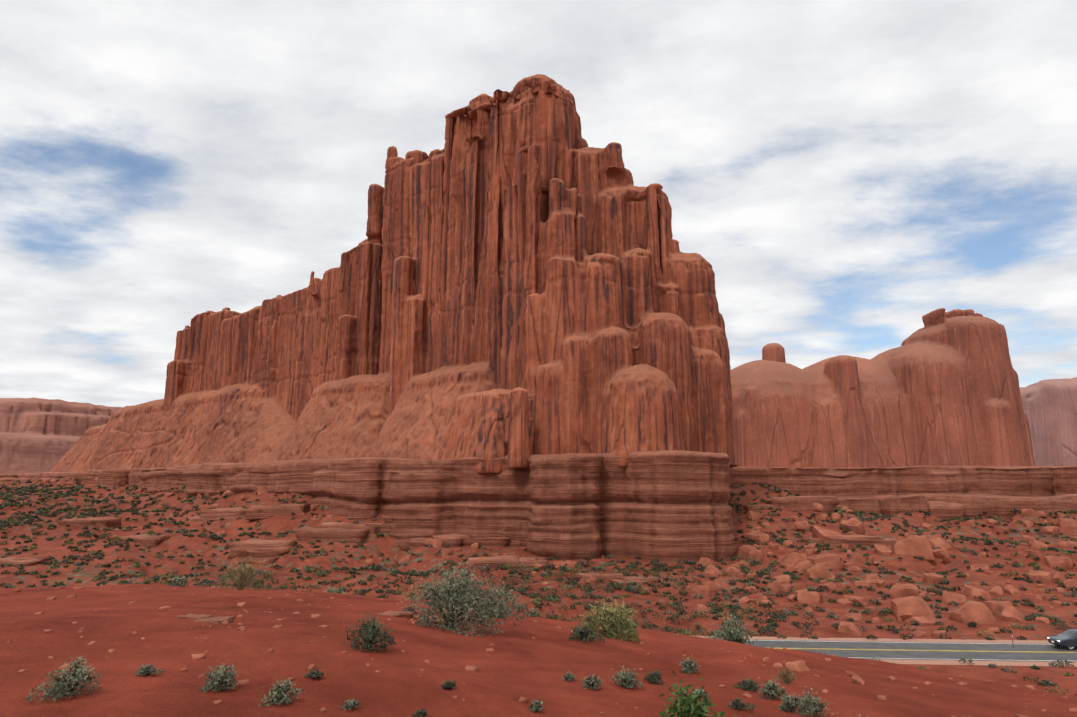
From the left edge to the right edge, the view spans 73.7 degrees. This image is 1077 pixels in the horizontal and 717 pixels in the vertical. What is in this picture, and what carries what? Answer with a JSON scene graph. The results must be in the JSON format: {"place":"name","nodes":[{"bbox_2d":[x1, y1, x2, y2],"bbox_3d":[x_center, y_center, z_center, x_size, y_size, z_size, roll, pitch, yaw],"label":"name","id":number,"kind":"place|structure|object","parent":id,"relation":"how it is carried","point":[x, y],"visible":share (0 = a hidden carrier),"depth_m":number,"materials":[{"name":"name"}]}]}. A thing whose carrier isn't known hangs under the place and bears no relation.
{"place":"outdoors","nodes":[
{"label":"outdoors","id":0,"kind":"place"},
{"bbox_2d":[0,479,1076,716],"bbox_3d":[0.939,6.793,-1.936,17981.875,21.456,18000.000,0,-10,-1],"label":"ground","id":1,"kind":"structure","parent":0,"point":[516,663],"depth_m":13.77,"materials":[{"name":"soil"}]},
{"bbox_2d":[0,397,121,473],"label":"mesa","id":2,"kind":"structure","parent":1,"relation":"on","point":[39,435],"depth_m":731.91,"materials":[{"name":"red stone"}]},
{"bbox_2d":[0,450,736,563],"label":"rock ledge","id":3,"kind":"object","parent":1,"relation":"on","point":[668,506],"visible":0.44,"depth_m":127.95,"materials":[{"name":"red stone"}]},
{"bbox_2d":[49,74,737,473],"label":"butte","id":4,"kind":"object","parent":1,"relation":"on","point":[519,276],"visible":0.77,"depth_m":166.08,"materials":[{"name":"red stone"}]},
{"bbox_2d":[0,496,898,623],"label":"ledges","id":5,"kind":"object","parent":1,"relation":"on","point":[256,550],"visible":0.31,"depth_m":131.06,"materials":[{"name":"red stone"}]},
{"bbox_2d":[4,556,897,716],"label":"shrubs","id":6,"kind":"object","parent":1,"relation":"on","point":[80,672],"visible":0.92,"depth_m":11.80,"materials":[{"name":"green plant"}]},
{"bbox_2d":[0,476,1076,695],"bbox_3d":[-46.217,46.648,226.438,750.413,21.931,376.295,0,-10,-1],"label":"shrubs","id":7,"kind":"object","parent":1,"relation":"on","point":[24,516],"visible":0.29,"depth_m":108.80,"materials":[{"name":"green plant"}]},
{"bbox_2d":[0,584,1076,716],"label":"stones","id":8,"kind":"object","parent":1,"relation":"on","point":[312,666],"visible":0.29,"depth_m":11.35,"materials":[{"name":"red stone"}]},
{"bbox_2d":[4,477,1076,711],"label":"boulders","id":9,"kind":"object","parent":1,"relation":"on","point":[908,603],"visible":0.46,"depth_m":103.69,"materials":[{"name":"red stone"}]},
{"bbox_2d":[729,465,1076,519],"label":"rock ledge","id":10,"kind":"object","parent":1,"relation":"on","point":[961,491],"visible":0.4,"depth_m":193.93,"materials":[{"name":"red stone"}]},
{"bbox_2d":[730,308,1035,467],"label":"butte","id":11,"kind":"object","parent":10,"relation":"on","point":[941,387],"visible":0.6,"depth_m":234.00,"materials":[{"name":"red stone"}]},
{"bbox_2d":[869,659,1076,666],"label":"shoulder","id":12,"kind":"object","parent":1,"relation":"on","point":[997,663],"visible":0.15,"depth_m":60.56},
{"bbox_2d":[1019,377,1076,465],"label":"distant mesa","id":13,"kind":"structure","parent":1,"relation":"on","point":[1050,408],"depth_m":398.71,"materials":[{"name":"red stone"}]},
{"bbox_2d":[0,0,1076,406],"label":"sky","id":14,"kind":"structure","parent":0,"point":[846,173],"materials":[{"name":"white"}]},
{"bbox_2d":[688,635,1050,643],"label":"shoulder","id":15,"kind":"object","parent":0,"point":[917,640],"visible":0.23,"depth_m":69.13},
{"bbox_2d":[744,640,1076,661],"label":"road","id":16,"kind":"structure","parent":0,"point":[932,651],"depth_m":64.88,"materials":[{"name":"grey asphalt"}]},
{"bbox_2d":[758,640,1053,644],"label":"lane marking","id":17,"kind":"object","parent":16,"relation":"on","point":[893,642],"visible":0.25,"depth_m":68.15,"materials":[{"name":"white paint"}]},
{"bbox_2d":[807,648,1036,651],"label":"road marking","id":18,"kind":"object","parent":16,"relation":"on","point":[940,650],"depth_m":64.86,"materials":[{"name":"yellow paint"}]},
{"bbox_2d":[775,648,1070,652],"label":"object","id":19,"kind":"structure","parent":16,"relation":"on","point":[918,650],"depth_m":64.86,"materials":[{"name":"paint"}]},
{"bbox_2d":[848,657,1052,660],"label":"road edge","id":20,"kind":"object","parent":16,"relation":"on","point":[969,659],"visible":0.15,"depth_m":61.51,"materials":[{"name":"white paint"}]},
{"bbox_2d":[1047,629,1076,649],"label":"car","id":21,"kind":"object","parent":16,"relation":"on","point":[1067,639],"visible":1,"depth_m":65.38,"materials":[{"name":"grey paint"}]}
]}

